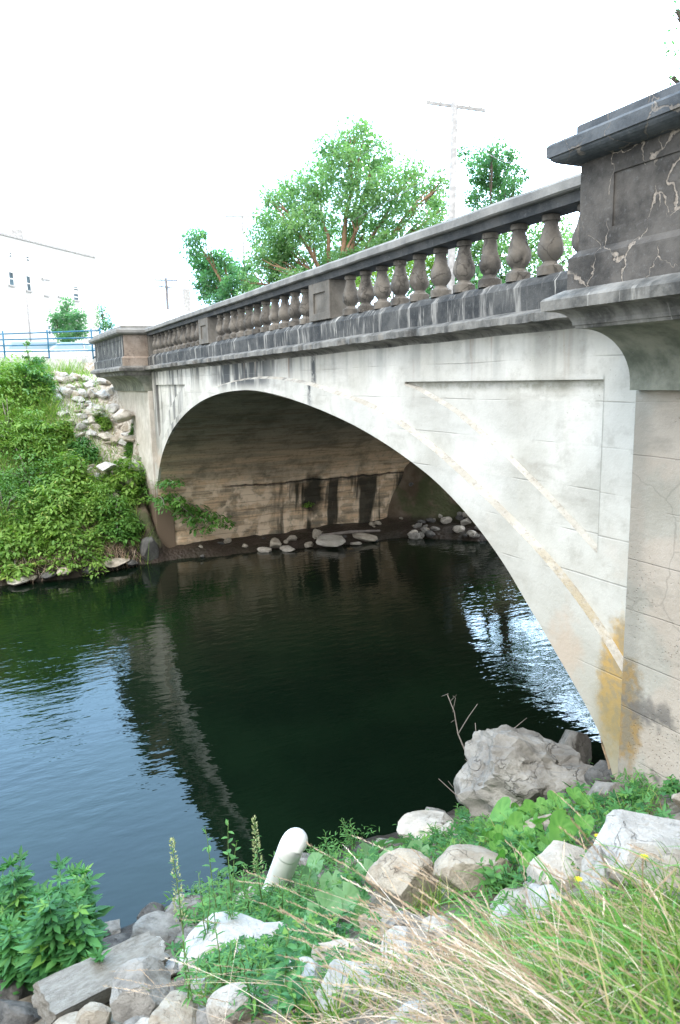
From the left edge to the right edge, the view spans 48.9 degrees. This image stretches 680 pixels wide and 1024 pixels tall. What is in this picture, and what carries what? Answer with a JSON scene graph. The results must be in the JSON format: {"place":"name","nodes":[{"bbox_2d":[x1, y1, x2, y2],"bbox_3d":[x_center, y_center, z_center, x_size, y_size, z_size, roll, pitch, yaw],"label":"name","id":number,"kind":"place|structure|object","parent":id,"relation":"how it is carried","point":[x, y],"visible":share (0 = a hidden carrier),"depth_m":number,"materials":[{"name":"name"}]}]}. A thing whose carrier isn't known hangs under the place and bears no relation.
{"place":"outdoors","nodes":[
{"label":"outdoors","id":0,"kind":"place"},
{"bbox_2d":[32,342,94,358],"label":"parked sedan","id":1,"kind":"object","parent":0,"point":[88,347],"visible":0.18,"depth_m":41.98,"materials":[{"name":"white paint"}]},
{"bbox_2d":[0,537,605,927],"bbox_3d":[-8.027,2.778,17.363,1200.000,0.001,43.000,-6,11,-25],"label":"river water","id":2,"kind":"structure","parent":0,"point":[148,712],"depth_m":13.31,"materials":[{"name":"liquid"}]},
{"bbox_2d":[0,363,679,1023],"bbox_3d":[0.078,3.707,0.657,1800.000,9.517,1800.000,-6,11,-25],"label":"ground","id":3,"kind":"structure","parent":0,"point":[424,497],"depth_m":24.62,"materials":[{"name":"soil"}]},
{"bbox_2d":[0,979,31,1000],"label":"rock","id":4,"kind":"object","parent":3,"relation":"on","point":[6,994],"visible":0.3,"depth_m":5.71,"materials":[{"name":"stone"}]},
{"bbox_2d":[0,467,36,531],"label":"shrub","id":5,"kind":"object","parent":3,"relation":"on","point":[5,483],"visible":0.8,"depth_m":22.54,"materials":[{"name":"green plant"}]},
{"bbox_2d":[0,910,39,995],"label":"lobed leaf weed","id":6,"kind":"object","parent":3,"relation":"on","point":[11,935],"visible":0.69,"depth_m":5.77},
{"bbox_2d":[0,845,41,940],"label":"lobed leaf weed","id":7,"kind":"object","parent":3,"relation":"on","point":[19,887],"visible":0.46,"depth_m":6.56,"materials":[{"name":"plant"}]},
{"bbox_2d":[0,999,41,1023],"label":"rock","id":8,"kind":"object","parent":3,"relation":"on","point":[16,1012],"visible":0.94,"depth_m":5.09,"materials":[{"name":"stone"}]},
{"bbox_2d":[0,394,52,453],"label":"shrub","id":9,"kind":"object","parent":3,"relation":"on","point":[5,432],"visible":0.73,"depth_m":25.16,"materials":[{"name":"green plant"}]},
{"bbox_2d":[0,511,53,582],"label":"shrub","id":10,"kind":"object","parent":3,"relation":"on","point":[8,563],"visible":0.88,"depth_m":21.66,"materials":[{"name":"green plant"}]},
{"bbox_2d":[0,342,56,358],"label":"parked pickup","id":11,"kind":"object","parent":3,"relation":"on","point":[23,347],"visible":0.08,"depth_m":45.36,"materials":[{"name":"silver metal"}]},
{"bbox_2d":[0,354,63,409],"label":"shrub","id":12,"kind":"object","parent":3,"relation":"on","point":[7,371],"visible":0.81,"depth_m":26.63,"materials":[{"name":"green plant"}]},
{"bbox_2d":[2,409,70,460],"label":"shrub","id":13,"kind":"object","parent":3,"relation":"on","point":[34,434],"visible":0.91,"depth_m":24.81,"materials":[{"name":"green plant"}]},
{"bbox_2d":[10,879,62,993],"bbox_3d":[-2.236,3.259,5.759,0.531,0.970,0.584,6,12,34],"label":"lobed leaf weed","id":14,"kind":"object","parent":3,"relation":"on","point":[25,927],"visible":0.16,"depth_m":5.59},
{"bbox_2d":[12,355,63,402],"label":"shrub","id":15,"kind":"object","parent":3,"relation":"on","point":[43,379],"visible":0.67,"depth_m":27.00,"materials":[{"name":"green plant"}]},
{"bbox_2d":[0,440,76,502],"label":"shrub","id":16,"kind":"object","parent":3,"relation":"on","point":[47,460],"visible":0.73,"depth_m":23.82,"materials":[{"name":"green plant"}]},
{"bbox_2d":[0,358,82,370],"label":"grass","id":17,"kind":"structure","parent":3,"relation":"on","point":[50,362],"depth_m":30.72,"materials":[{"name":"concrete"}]},
{"bbox_2d":[0,328,100,358],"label":"metal fence","id":18,"kind":"object","parent":17,"relation":"on","point":[47,338],"visible":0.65,"depth_m":30.58,"materials":[{"name":"blue metal"}]},
{"bbox_2d":[0,349,88,357],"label":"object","id":19,"kind":"object","parent":3,"relation":"on","point":[79,354],"visible":0.69,"depth_m":34.18,"materials":[{"name":"metal"}]},
{"bbox_2d":[5,480,92,555],"bbox_3d":[-8.813,0.097,22.690,2.550,2.077,2.583,-6,11,-25],"label":"shrub","id":20,"kind":"object","parent":3,"relation":"on","point":[50,514],"visible":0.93,"depth_m":22.47,"materials":[{"name":"green plant"}]},
{"bbox_2d":[0,229,99,349],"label":"white building","id":21,"kind":"structure","parent":3,"relation":"on","point":[44,277],"depth_m":69.28,"materials":[{"name":"paint"}]},
{"bbox_2d":[17,853,82,976],"bbox_3d":[-2.091,3.201,5.614,0.493,1.082,0.582,2,11,18],"label":"lobed leaf weed","id":22,"kind":"object","parent":3,"relation":"on","point":[46,924],"visible":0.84,"depth_m":5.47,"materials":[{"name":"plant"}]},
{"bbox_2d":[43,410,75,447],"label":"shrub","id":23,"kind":"object","parent":3,"relation":"on","point":[66,427],"visible":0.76,"depth_m":25.64,"materials":[{"name":"green plant"}]},
{"bbox_2d":[46,296,90,342],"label":"street tree","id":24,"kind":"object","parent":3,"relation":"on","point":[68,320],"visible":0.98,"depth_m":45.71,"materials":[{"name":"green plant"}]},
{"bbox_2d":[31,448,107,510],"bbox_3d":[-8.664,-1.052,24.042,2.294,1.945,2.426,5,12,32],"label":"shrub","id":25,"kind":"object","parent":3,"relation":"on","point":[66,477],"visible":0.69,"depth_m":23.89,"materials":[{"name":"green plant"}]},
{"bbox_2d":[0,518,142,580],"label":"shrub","id":26,"kind":"object","parent":3,"relation":"on","point":[114,543],"visible":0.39,"depth_m":22.59,"materials":[{"name":"green plant"}]},
{"bbox_2d":[35,518,113,578],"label":"shrub","id":27,"kind":"object","parent":3,"relation":"on","point":[89,543],"visible":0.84,"depth_m":22.26,"materials":[{"name":"green plant"}]},
{"bbox_2d":[0,353,154,564],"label":"bank grass","id":28,"kind":"structure","parent":3,"relation":"on","point":[52,412],"depth_m":25.77,"materials":[{"name":"green plant"}]},
{"bbox_2d":[49,883,109,966],"bbox_3d":[-1.928,3.244,5.555,0.487,0.942,0.532,-6,11,-25],"label":"lobed leaf weed","id":29,"kind":"object","parent":3,"relation":"on","point":[80,922],"visible":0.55,"depth_m":5.50,"materials":[{"name":"plant"}]},
{"bbox_2d":[47,928,112,976],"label":"lobed leaf weed","id":30,"kind":"object","parent":3,"relation":"on","point":[89,951],"visible":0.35,"depth_m":5.42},
{"bbox_2d":[66,430,103,465],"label":"shrub","id":31,"kind":"object","parent":3,"relation":"on","point":[79,450],"visible":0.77,"depth_m":25.45,"materials":[{"name":"green plant"}]},
{"bbox_2d":[59,859,113,944],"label":"lobed leaf weed","id":32,"kind":"object","parent":3,"relation":"on","point":[85,881],"visible":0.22,"depth_m":6.10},
{"bbox_2d":[74,1002,111,1023],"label":"rock","id":33,"kind":"object","parent":3,"relation":"on","point":[94,1013],"visible":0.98,"depth_m":4.74,"materials":[{"name":"beige stone"}]},
{"bbox_2d":[67,477,124,530],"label":"shrub","id":34,"kind":"object","parent":3,"relation":"on","point":[89,508],"visible":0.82,"depth_m":23.43,"materials":[{"name":"green plant"}]},
{"bbox_2d":[31,931,170,1023],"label":"concrete slab","id":35,"kind":"object","parent":3,"relation":"on","point":[70,989],"depth_m":5.09,"materials":[{"name":"concrete"}]},
{"bbox_2d":[91,404,113,430],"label":"shrub","id":36,"kind":"object","parent":3,"relation":"on","point":[100,420],"visible":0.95,"depth_m":27.30,"materials":[{"name":"green plant"}]},
{"bbox_2d":[93,302,117,332],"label":"street tree","id":37,"kind":"object","parent":3,"relation":"on","point":[106,324],"visible":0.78,"depth_m":59.82,"materials":[{"name":"green plant"}]},
{"bbox_2d":[102,933,131,946],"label":"rock","id":38,"kind":"object","parent":3,"relation":"on","point":[114,940],"visible":0.17,"depth_m":6.84,"materials":[{"name":"stone"}]},
{"bbox_2d":[92,494,145,548],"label":"shrub","id":39,"kind":"object","parent":3,"relation":"on","point":[127,529],"visible":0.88,"depth_m":23.46,"materials":[{"name":"green plant"}]},
{"bbox_2d":[96,446,147,506],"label":"shrub","id":40,"kind":"object","parent":3,"relation":"on","point":[125,476],"visible":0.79,"depth_m":24.91,"materials":[{"name":"green plant"}]},
{"bbox_2d":[110,956,173,1022],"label":"rock","id":41,"kind":"object","parent":3,"relation":"on","point":[124,1005],"visible":0.76,"depth_m":4.57,"materials":[{"name":"grey stone"}]},
{"bbox_2d":[140,537,158,560],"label":"rock","id":42,"kind":"object","parent":3,"relation":"on","point":[150,543],"visible":0.96,"depth_m":23.55,"materials":[{"name":"stone"}]},
{"bbox_2d":[130,910,181,950],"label":"rock","id":43,"kind":"object","parent":3,"relation":"on","point":[157,923],"visible":0.57,"depth_m":6.52,"materials":[{"name":"grey stone"}]},
{"bbox_2d":[133,289,194,325],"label":"house","id":44,"kind":"structure","parent":3,"relation":"on","point":[148,317],"depth_m":64.42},
{"bbox_2d":[148,990,197,1023],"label":"rock","id":45,"kind":"object","parent":3,"relation":"on","point":[163,1012],"visible":0.91,"depth_m":4.30,"materials":[{"name":"beige stone"}]},
{"bbox_2d":[168,837,191,963],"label":"leafy weed","id":46,"kind":"object","parent":3,"relation":"on","point":[180,889],"visible":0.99,"depth_m":5.25,"materials":[{"name":"green plant"}]},
{"bbox_2d":[165,893,202,920],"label":"rock","id":47,"kind":"object","parent":3,"relation":"on","point":[190,900],"visible":0.41,"depth_m":7.23,"materials":[{"name":"grey stone"}]},
{"bbox_2d":[176,946,205,1006],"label":"leafy weed","id":48,"kind":"object","parent":3,"relation":"on","point":[188,990],"visible":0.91,"depth_m":4.37,"materials":[{"name":"green plant"}]},
{"bbox_2d":[193,872,224,939],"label":"leafy weed","id":49,"kind":"object","parent":3,"relation":"on","point":[207,922],"visible":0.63,"depth_m":5.46,"materials":[{"name":"green plant"}]},
{"bbox_2d":[201,828,226,913],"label":"leafy weed","id":50,"kind":"object","parent":3,"relation":"on","point":[213,870],"visible":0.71,"depth_m":6.10,"materials":[{"name":"green plant"}]},
{"bbox_2d":[205,920,237,987],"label":"leafy weed","id":51,"kind":"object","parent":3,"relation":"on","point":[229,955],"visible":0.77,"depth_m":4.61,"materials":[{"name":"green plant"}]},
{"bbox_2d":[178,226,265,329],"bbox_3d":[-6.186,-11.331,40.339,4.401,7.705,5.153,-1,10,2],"label":"broadleaf tree","id":52,"kind":"object","parent":3,"relation":"on","point":[213,283],"visible":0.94,"depth_m":39.45,"materials":[{"name":"green plant"}]},
{"bbox_2d":[178,911,268,979],"bbox_3d":[-0.818,3.175,5.418,0.654,0.352,0.661,-1,10,0],"label":"rock","id":53,"kind":"object","parent":3,"relation":"on","point":[231,932],"visible":0.38,"depth_m":5.44,"materials":[{"name":"white stone"}]},
{"bbox_2d":[219,819,243,909],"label":"leafy weed","id":54,"kind":"object","parent":3,"relation":"on","point":[231,880],"visible":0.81,"depth_m":6.56,"materials":[{"name":"green plant"}]},
{"bbox_2d":[206,981,266,1023],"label":"rock","id":55,"kind":"object","parent":3,"relation":"on","point":[221,994],"visible":0.62,"depth_m":4.09,"materials":[{"name":"beige stone"}]},
{"bbox_2d":[237,866,256,915],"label":"leafy weed","id":56,"kind":"object","parent":3,"relation":"on","point":[246,904],"visible":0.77,"depth_m":6.30,"materials":[{"name":"green plant"}]},
{"bbox_2d":[234,935,273,1018],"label":"leafy weed","id":57,"kind":"object","parent":3,"relation":"on","point":[253,990],"visible":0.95,"depth_m":4.08,"materials":[{"name":"green plant"}]},
{"bbox_2d":[249,815,267,904],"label":"leafy weed","id":58,"kind":"object","parent":3,"relation":"on","point":[258,847],"visible":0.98,"depth_m":6.53,"materials":[{"name":"green plant"}]},
{"bbox_2d":[267,878,298,920],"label":"leafy weed","id":59,"kind":"object","parent":3,"relation":"on","point":[285,904],"visible":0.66,"depth_m":6.04,"materials":[{"name":"green plant"}]},
{"bbox_2d":[265,915,301,1020],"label":"leafy weed","id":60,"kind":"object","parent":3,"relation":"on","point":[287,949],"visible":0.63,"depth_m":3.87,"materials":[{"name":"green plant"}]},
{"bbox_2d":[263,827,307,891],"bbox_3d":[-0.530,3.361,6.943,0.308,1.160,0.761,-7,12,-31],"label":"drain pipe","id":61,"kind":"object","parent":3,"relation":"on","point":[292,846],"visible":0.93,"depth_m":6.61,"materials":[{"name":"white plastic"}]},
{"bbox_2d":[103,911,473,1023],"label":"dry grass strands","id":62,"kind":"object","parent":3,"relation":"on","point":[243,977],"visible":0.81,"depth_m":3.61},
{"bbox_2d":[277,955,320,1023],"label":"leafy weed","id":63,"kind":"object","parent":3,"relation":"on","point":[296,996],"visible":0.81,"depth_m":3.57,"materials":[{"name":"green plant"}]},
{"bbox_2d":[291,861,315,905],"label":"leafy weed","id":64,"kind":"object","parent":3,"relation":"on","point":[308,889],"visible":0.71,"depth_m":6.25,"materials":[{"name":"green plant"}]},
{"bbox_2d":[283,956,326,1008],"bbox_3d":[-0.188,2.590,4.099,0.279,0.302,0.294,-1,10,0],"label":"rock","id":65,"kind":"object","parent":3,"relation":"on","point":[308,966],"visible":0.2,"depth_m":4.04,"materials":[{"name":"white stone"}]},
{"bbox_2d":[289,852,369,935],"bbox_3d":[-0.137,3.181,6.336,0.592,1.320,2.303,-2,10,-4],"label":"round leaf plant","id":66,"kind":"object","parent":3,"relation":"on","point":[350,889],"visible":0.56,"depth_m":6.06,"materials":[{"name":"plant"}]},
{"bbox_2d":[316,535,345,546],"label":"rock","id":67,"kind":"object","parent":3,"relation":"on","point":[331,540],"visible":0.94,"depth_m":25.16,"materials":[{"name":"beige stone"}]},
{"bbox_2d":[311,938,361,970],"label":"rock","id":68,"kind":"object","parent":3,"relation":"on","point":[326,944],"visible":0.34,"depth_m":4.62,"materials":[{"name":"beige stone"}]},
{"bbox_2d":[234,114,449,312],"bbox_3d":[0.125,-13.494,38.079,11.316,12.504,6.027,-1,10,-1],"label":"broadleaf tree","id":69,"kind":"object","parent":3,"relation":"on","point":[281,254],"visible":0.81,"depth_m":36.89,"materials":[{"name":"green plant"}]},
{"bbox_2d":[316,959,387,1017],"bbox_3d":[0.057,2.298,3.608,0.358,0.268,0.304,-1,10,0],"label":"rock","id":70,"kind":"object","parent":3,"relation":"on","point":[335,964],"visible":0.4,"depth_m":3.54,"materials":[{"name":"white stone"}]},
{"bbox_2d":[301,254,447,305],"bbox_3d":[1.777,-8.533,32.155,6.780,5.732,3.076,-1,10,1],"label":"bushy tree","id":71,"kind":"object","parent":3,"relation":"on","point":[429,264],"visible":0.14,"depth_m":31.48,"materials":[{"name":"green plant"}]},
{"bbox_2d":[358,905,392,940],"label":"rock","id":72,"kind":"object","parent":3,"relation":"on","point":[363,924],"visible":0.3,"depth_m":5.16,"materials":[{"name":"beige stone"}]},
{"bbox_2d":[88,82,679,786],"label":"arch bridge","id":73,"kind":"structure","parent":3,"relation":"on","point":[526,420],"depth_m":8.05,"materials":[{"name":"concrete"}]},
{"bbox_2d":[147,475,235,536],"bbox_3d":[-5.108,-0.223,24.090,3.342,2.030,2.326,2,10,16],"label":"overhanging branch","id":74,"kind":"object","parent":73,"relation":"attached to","point":[190,510],"visible":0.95,"depth_m":24.04,"materials":[{"name":"green plant"}]},
{"bbox_2d":[356,837,430,885],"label":"round leaf plant","id":75,"kind":"object","parent":3,"relation":"on","point":[368,863],"visible":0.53,"depth_m":6.96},
{"bbox_2d":[365,848,436,911],"bbox_3d":[0.460,2.825,5.726,0.430,0.512,0.418,-8,12,-35],"label":"rock","id":76,"kind":"object","parent":3,"relation":"on","point":[386,861],"visible":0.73,"depth_m":5.61,"materials":[{"name":"beige stone"}]},
{"bbox_2d":[385,909,425,928],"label":"rock","id":77,"kind":"object","parent":3,"relation":"on","point":[389,922],"visible":0.32,"depth_m":5.11,"materials":[{"name":"grey stone"}]},
{"bbox_2d":[380,926,431,966],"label":"rock","id":78,"kind":"object","parent":3,"relation":"on","point":[400,941],"visible":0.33,"depth_m":4.39,"materials":[{"name":"white stone"}]},
{"bbox_2d":[141,782,674,1023],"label":"grass tufts","id":79,"kind":"object","parent":3,"relation":"on","point":[370,995],"visible":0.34,"depth_m":3.54,"materials":[{"name":"plant"}]},
{"bbox_2d":[154,758,678,1023],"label":"ground cover","id":80,"kind":"object","parent":3,"relation":"on","point":[513,884],"visible":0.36,"depth_m":5.97,"materials":[{"name":"green plant"}]},
{"bbox_2d":[397,810,453,841],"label":"rock","id":81,"kind":"object","parent":3,"relation":"on","point":[413,823],"visible":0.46,"depth_m":8.27,"materials":[{"name":"beige stone"}]},
{"bbox_2d":[422,915,458,942],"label":"rock","id":82,"kind":"object","parent":3,"relation":"on","point":[432,921],"visible":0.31,"depth_m":4.69,"materials":[{"name":"beige stone"}]},
{"bbox_2d":[426,97,485,293],"bbox_3d":[3.650,-8.363,27.230,2.283,13.453,2.412,6,12,36],"label":"utility pole","id":83,"kind":"object","parent":3,"relation":"on","point":[454,106],"visible":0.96,"depth_m":26.90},
{"bbox_2d":[238,835,677,1023],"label":"dry grass sheaf","id":84,"kind":"object","parent":3,"relation":"on","point":[455,958],"visible":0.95,"depth_m":2.31,"materials":[{"name":"plant"}]},
{"bbox_2d":[241,868,679,1023],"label":"dry grass","id":85,"kind":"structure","parent":3,"relation":"on","point":[423,1019],"depth_m":2.52,"materials":[{"name":"beige plant"}]},
{"bbox_2d":[390,257,534,301],"bbox_3d":[5.050,-8.778,33.721,7.494,4.911,7.524,-6,11,-25],"label":"broadleaf tree","id":86,"kind":"object","parent":3,"relation":"on","point":[480,275],"visible":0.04,"depth_m":31.40,"materials":[{"name":"green plant"}]},
{"bbox_2d":[432,844,511,897],"bbox_3d":[0.998,2.693,5.617,0.612,0.399,0.409,-1,10,0],"label":"rock","id":87,"kind":"object","parent":3,"relation":"on","point":[458,859],"visible":0.62,"depth_m":5.47,"materials":[{"name":"beige stone"}]},
{"bbox_2d":[473,856,512,894],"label":"leafy weed","id":88,"kind":"object","parent":3,"relation":"on","point":[490,876],"visible":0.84,"depth_m":5.27,"materials":[{"name":"green plant"}]},
{"bbox_2d":[457,135,530,257],"bbox_3d":[7.438,-12.445,36.783,3.444,11.365,3.878,-1,10,-1],"label":"broadleaf tree","id":89,"kind":"object","parent":3,"relation":"on","point":[507,186],"visible":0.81,"depth_m":36.13,"materials":[{"name":"green plant"}]},
{"bbox_2d":[490,886,526,909],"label":"rock","id":90,"kind":"object","parent":3,"relation":"on","point":[520,891],"visible":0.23,"depth_m":5.00,"materials":[{"name":"beige stone"}]},
{"bbox_2d":[490,904,530,945],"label":"rock","id":91,"kind":"object","parent":3,"relation":"on","point":[503,908],"visible":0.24,"depth_m":3.93,"materials":[{"name":"white stone"}]},
{"bbox_2d":[447,213,578,283],"bbox_3d":[7.778,-9.981,33.724,6.555,7.782,5.409,1,10,12],"label":"bushy tree","id":92,"kind":"object","parent":3,"relation":"on","point":[478,246],"visible":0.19,"depth_m":32.97,"materials":[{"name":"green plant"}]},
{"bbox_2d":[456,724,592,818],"bbox_3d":[1.910,2.662,7.562,1.439,0.924,1.014,3,11,25],"label":"boulder","id":93,"kind":"object","parent":3,"relation":"on","point":[518,766],"visible":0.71,"depth_m":7.38,"materials":[{"name":"grey stone"}]},
{"bbox_2d":[455,787,599,870],"bbox_3d":[1.804,3.199,8.085,1.089,2.897,5.921,0,10,6],"label":"heart leaf vine","id":94,"kind":"object","parent":3,"relation":"on","point":[516,820],"visible":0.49,"depth_m":6.11,"materials":[{"name":"plant"}]},
{"bbox_2d":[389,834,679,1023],"bbox_3d":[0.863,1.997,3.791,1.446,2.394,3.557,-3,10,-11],"label":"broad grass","id":95,"kind":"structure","parent":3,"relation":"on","point":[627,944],"depth_m":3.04,"materials":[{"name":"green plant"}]},
{"bbox_2d":[526,883,568,918],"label":"rock","id":96,"kind":"object","parent":3,"relation":"on","point":[538,889],"visible":0.3,"depth_m":4.39,"materials":[{"name":"white stone"}]},
{"bbox_2d":[526,840,585,891],"bbox_3d":[1.499,2.427,5.026,0.447,0.358,0.304,-4,11,-18],"label":"rock","id":97,"kind":"object","parent":3,"relation":"on","point":[551,855],"visible":0.43,"depth_m":4.97,"materials":[{"name":"beige stone"}]},
{"bbox_2d":[454,791,679,1023],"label":"dry grass arcs","id":98,"kind":"object","parent":3,"relation":"on","point":[578,916],"visible":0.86,"depth_m":2.20,"materials":[{"name":"plant"}]},
{"bbox_2d":[559,729,591,764],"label":"rock","id":99,"kind":"object","parent":3,"relation":"on","point":[579,742],"visible":0.52,"depth_m":10.68,"materials":[{"name":"grey stone"}]},
{"bbox_2d":[579,845,616,901],"bbox_3d":[1.409,1.990,4.067,0.200,0.373,0.199,-1,10,0],"label":"rock","id":100,"kind":"object","parent":3,"relation":"on","point":[584,866],"visible":0.46,"depth_m":4.03,"materials":[{"name":"white stone"}]},
{"bbox_2d":[584,760,614,787],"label":"rock","id":101,"kind":"object","parent":3,"relation":"on","point":[599,770],"visible":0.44,"depth_m":7.19,"materials":[{"name":"stone"}]},
{"bbox_2d":[587,781,631,806],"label":"rock","id":102,"kind":"object","parent":3,"relation":"on","point":[605,786],"visible":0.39,"depth_m":6.49,"materials":[{"name":"grey stone"}]},
{"bbox_2d":[594,809,679,887],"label":"rock","id":103,"kind":"object","parent":3,"relation":"on","point":[621,828],"visible":0.6,"depth_m":4.08,"materials":[{"name":"white stone"}]},
{"bbox_2d":[650,849,679,890],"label":"rock","id":104,"kind":"object","parent":3,"relation":"on","point":[675,853],"visible":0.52,"depth_m":3.70,"materials":[{"name":"beige stone"}]},
{"bbox_2d":[661,0,679,87],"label":"broadleaf tree","id":105,"kind":"object","parent":3,"relation":"on","point":[674,79],"visible":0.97,"depth_m":14.02,"materials":[{"name":"green plant"}]},
{"bbox_2d":[0,0,679,332],"label":"sky","id":106,"kind":"structure","parent":0,"point":[127,126],"materials":[{"name":"white"}]},
{"bbox_2d":[373,838,679,1023],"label":"green grass","id":107,"kind":"structure","parent":0,"point":[658,987],"depth_m":2.35,"materials":[{"name":"plant"}]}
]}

